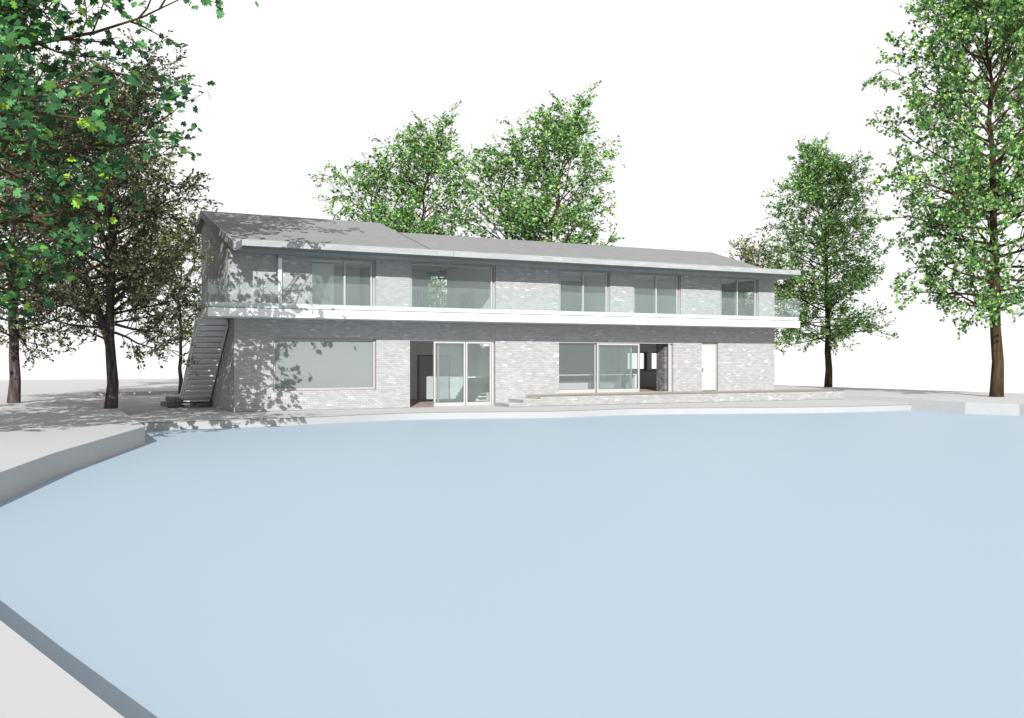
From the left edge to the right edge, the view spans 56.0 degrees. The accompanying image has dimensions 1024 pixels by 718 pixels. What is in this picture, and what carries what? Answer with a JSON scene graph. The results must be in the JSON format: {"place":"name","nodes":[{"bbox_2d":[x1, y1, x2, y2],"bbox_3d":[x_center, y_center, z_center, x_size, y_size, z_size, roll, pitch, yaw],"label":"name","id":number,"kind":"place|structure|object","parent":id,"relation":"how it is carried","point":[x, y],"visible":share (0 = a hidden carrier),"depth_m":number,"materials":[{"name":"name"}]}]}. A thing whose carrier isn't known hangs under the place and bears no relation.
{"place":"outdoors","nodes":[
{"label":"outdoors","id":0,"kind":"place"},
{"bbox_2d":[323,383,364,386],"bbox_3d":[-6.957,1.504,40.522,2.120,0.980,0.820,0,0,-27],"label":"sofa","id":1,"kind":"object","parent":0,"point":[343,384],"visible":0.11,"depth_m":40.67,"materials":[{"name":"fabric"}]},
{"bbox_2d":[342,341,367,386],"bbox_3d":[-6.885,0.579,42.235,1.000,2.830,0.602,0,0,-27],"label":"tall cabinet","id":2,"kind":"object","parent":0,"point":[355,364],"visible":0.58,"depth_m":41.97,"materials":[{"name":"white"}]},
{"bbox_2d":[99,395,910,422],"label":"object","id":3,"kind":"structure","parent":0,"point":[143,408],"depth_m":38.89,"materials":[{"name":"grey concrete"}]},
{"bbox_2d":[130,211,205,393],"bbox_3d":[-17.941,-3.074,51.845,5.499,9.877,6.288,0,0,-29],"label":"birch tree","id":4,"kind":"object","parent":3,"relation":"on","point":[172,239],"visible":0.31,"depth_m":51.64,"materials":[{"name":"green plant"}]},
{"bbox_2d":[161,396,211,407],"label":"brick steps","id":5,"kind":"structure","parent":3,"relation":"on","point":[173,402],"depth_m":39.82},
{"bbox_2d":[308,100,486,307],"bbox_3d":[-6.768,-6.586,55.932,10.742,16.943,9.259,0,0,0],"label":"maple tree","id":6,"kind":"object","parent":3,"relation":"on","point":[405,217],"visible":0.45,"depth_m":55.06,"materials":[{"name":"green plant"}]},
{"bbox_2d":[180,210,800,411],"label":"brick house","id":7,"kind":"structure","parent":3,"relation":"on","point":[288,305],"depth_m":41.64,"materials":[{"name":"brick"}]},
{"bbox_2d":[273,338,375,390],"bbox_3d":[-7.358,0.210,37.877,4.136,2.036,0.115,0,0,-27],"label":"picture window","id":8,"kind":"structure","parent":7,"relation":"in","point":[373,341],"depth_m":37.95,"materials":[{"name":"grey metal"}]},
{"bbox_2d":[310,257,375,305],"bbox_3d":[-6.723,-2.934,38.192,2.696,2.068,0.215,0,0,-27],"label":"window","id":9,"kind":"structure","parent":7,"relation":"in","point":[372,262],"depth_m":38.25,"materials":[{"name":"grey metal"}]},
{"bbox_2d":[419,357,448,398],"bbox_3d":[-3.898,0.935,48.002,1.580,2.110,0.048,0,0,-27],"label":"interior door","id":10,"kind":"structure","parent":7,"relation":"in","point":[425,363],"depth_m":47.92,"materials":[{"name":"white"}]},
{"bbox_2d":[437,344,438,401],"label":"sliding door","id":11,"kind":"structure","parent":7,"relation":"in","point":[437,344],"depth_m":40.10,"materials":[{"name":"grey metal"}]},
{"bbox_2d":[433,341,465,406],"bbox_3d":[-2.613,0.620,40.249,1.462,2.732,0.070,0,0,-27],"label":"sliding door","id":12,"kind":"structure","parent":7,"relation":"in","point":[435,404],"depth_m":40.20,"materials":[{"name":"grey metal"}]},
{"bbox_2d":[410,262,495,308],"bbox_3d":[-2.488,-2.934,40.378,3.906,2.068,0.215,0,0,-27],"label":"window","id":13,"kind":"structure","parent":7,"relation":"in","point":[492,268],"depth_m":40.92,"materials":[{"name":"grey metal"}]},
{"bbox_2d":[466,341,491,405],"bbox_3d":[-1.425,0.620,40.863,1.227,2.732,0.070,0,0,-27],"label":"sliding door","id":14,"kind":"structure","parent":7,"relation":"in","point":[483,403],"depth_m":40.92,"materials":[{"name":"grey metal"}]},
{"bbox_2d":[562,282,579,310],"bbox_3d":[2.845,-2.825,47.202,1.150,1.850,0.060,0,0,-27],"label":"interior door","id":15,"kind":"structure","parent":7,"relation":"in","point":[570,291],"depth_m":47.18,"materials":[{"name":"white"}]},
{"bbox_2d":[559,343,595,392],"bbox_3d":[2.893,0.405,43.203,2.007,2.262,0.070,0,0,-27],"label":"sliding door","id":16,"kind":"structure","parent":7,"relation":"in","point":[561,390],"depth_m":43.39,"materials":[{"name":"grey metal"}]},
{"bbox_2d":[559,269,609,311],"bbox_3d":[3.216,-2.934,43.322,2.686,2.068,0.215,0,0,-27],"label":"window","id":17,"kind":"structure","parent":7,"relation":"in","point":[607,274],"depth_m":43.43,"materials":[{"name":"grey metal"}]},
{"bbox_2d":[605,350,619,379],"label":"interior door","id":18,"kind":"structure","parent":7,"relation":"in","point":[612,357],"depth_m":52.80,"materials":[{"name":"white"}]},
{"bbox_2d":[599,345,631,388],"bbox_3d":[4.722,0.405,44.209,1.820,2.250,0.060,0,0,-27],"label":"sliding door","id":19,"kind":"structure","parent":7,"relation":"in","point":[599,345],"depth_m":44.57,"materials":[{"name":"grey metal"}]},
{"bbox_2d":[596,343,639,392],"bbox_3d":[4.870,0.405,44.116,2.347,2.262,0.070,0,0,-27],"label":"sliding door","id":20,"kind":"structure","parent":7,"relation":"in","point":[637,389],"depth_m":44.08,"materials":[{"name":"grey metal"}]},
{"bbox_2d":[627,352,645,369],"bbox_3d":[6.938,0.110,53.805,1.300,0.980,0.080,0,0,-27],"label":"window","id":21,"kind":"structure","parent":7,"relation":"in","point":[627,352],"depth_m":53.75,"materials":[{"name":"white"}]},
{"bbox_2d":[627,370,655,386],"bbox_3d":[7.765,1.085,53.641,2.840,0.920,0.690,0,0,-27],"label":"kitchen cabinet","id":22,"kind":"object","parent":7,"relation":"in","point":[647,378],"visible":0.5,"depth_m":53.14,"materials":[{"name":"grey"}]},
{"bbox_2d":[633,273,679,313],"bbox_3d":[6.735,-2.934,45.139,2.706,2.068,0.215,0,0,-27],"label":"window","id":23,"kind":"structure","parent":7,"relation":"in","point":[637,274],"depth_m":45.12,"materials":[{"name":"grey metal"}]},
{"bbox_2d":[702,344,715,389],"bbox_3d":[9.506,0.398,46.542,0.870,2.265,0.085,0,0,-27],"label":"door","id":24,"kind":"structure","parent":7,"relation":"in","point":[708,350],"depth_m":46.54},
{"bbox_2d":[720,277,757,315],"bbox_3d":[11.129,-2.934,47.406,2.396,2.068,0.215,0,0,-27],"label":"window","id":25,"kind":"structure","parent":7,"relation":"in","point":[721,278],"depth_m":47.35,"materials":[{"name":"grey metal"}]},
{"bbox_2d":[743,291,752,305],"bbox_3d":[12.261,-3.145,49.749,0.080,0.750,0.910,0,0,-27],"label":"window","id":26,"kind":"structure","parent":7,"relation":"in","point":[744,304],"depth_m":50.09,"materials":[{"name":"white"}]},
{"bbox_2d":[93,391,923,401],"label":"yard kerb","id":27,"kind":"structure","parent":3,"relation":"on","point":[877,398],"depth_m":47.58,"materials":[{"name":"concrete"}]},
{"bbox_2d":[494,389,843,406],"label":"terrace","id":28,"kind":"structure","parent":3,"relation":"on","point":[536,400],"depth_m":43.46,"materials":[{"name":"white stone"}]},
{"bbox_2d":[0,410,1023,717],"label":"water","id":29,"kind":"structure","parent":0,"point":[854,564],"depth_m":10.38,"materials":[{"name":"blue liquid"}]},
{"bbox_2d":[0,378,1023,717],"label":"ground","id":30,"kind":"structure","parent":0,"point":[46,418],"depth_m":23.44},
{"bbox_2d":[0,47,148,402],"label":"linden tree","id":31,"kind":"object","parent":30,"relation":"on","point":[17,332],"visible":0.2,"depth_m":39.09,"materials":[{"name":"green plant"}]},
{"bbox_2d":[0,25,222,408],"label":"linden tree","id":32,"kind":"object","parent":30,"relation":"on","point":[114,261],"visible":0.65,"depth_m":34.44,"materials":[{"name":"green plant"}]},
{"bbox_2d":[36,64,209,334],"bbox_3d":[-24.643,-8.344,59.882,11.096,20.578,9.704,0,0,-19],"label":"birch tree","id":33,"kind":"object","parent":30,"relation":"on","point":[144,186],"visible":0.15,"depth_m":60.04,"materials":[{"name":"green plant"}]},
{"bbox_2d":[0,0,258,328],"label":"maple tree","id":34,"kind":"object","parent":30,"relation":"on","point":[18,33],"visible":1,"depth_m":21.11,"materials":[{"name":"green plant"}]},
{"bbox_2d":[424,80,624,297],"bbox_3d":[0.828,-6.889,53.925,11.782,17.555,10.154,0,0,0],"label":"maple tree","id":35,"kind":"object","parent":30,"relation":"on","point":[525,215],"visible":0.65,"depth_m":52.95,"materials":[{"name":"green plant"}]},
{"bbox_2d":[726,232,808,355],"bbox_3d":[16.566,-3.344,65.156,5.822,10.426,6.658,0,0,-21],"label":"birch tree","id":36,"kind":"object","parent":30,"relation":"on","point":[747,253],"visible":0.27,"depth_m":64.61,"materials":[{"name":"green plant"}]},
{"bbox_2d":[756,132,898,386],"bbox_3d":[19.823,-6.184,61.268,8.722,16.136,8.691,0,0,13],"label":"maple tree","id":37,"kind":"object","parent":30,"relation":"on","point":[827,164],"visible":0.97,"depth_m":60.48,"materials":[{"name":"green plant"}]},
{"bbox_2d":[861,0,1023,396],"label":"maple tree","id":38,"kind":"object","parent":30,"relation":"on","point":[966,181],"visible":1,"depth_m":45.35,"materials":[{"name":"green plant"}]},
{"bbox_2d":[0,400,1023,501],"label":"bank wall","id":39,"kind":"structure","parent":0,"point":[16,480],"depth_m":20.75,"materials":[{"name":"concrete"}]},
{"bbox_2d":[0,0,1023,392],"label":"sky","id":40,"kind":"structure","parent":0,"point":[708,102],"materials":[{"name":"white"}]},
{"bbox_2d":[141,405,910,430],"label":"quay wall","id":41,"kind":"structure","parent":0,"point":[287,422],"depth_m":36.62,"materials":[{"name":"concrete"}]},
{"bbox_2d":[144,404,910,422],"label":"quay trim","id":42,"kind":"structure","parent":41,"relation":"on","point":[505,411],"depth_m":36.70,"materials":[{"name":"grey concrete"}]},
{"bbox_2d":[559,374,636,389],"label":"kitchen island","id":43,"kind":"structure","parent":0,"point":[615,383],"depth_m":46.48,"materials":[{"name":"white concrete"}]}
]}

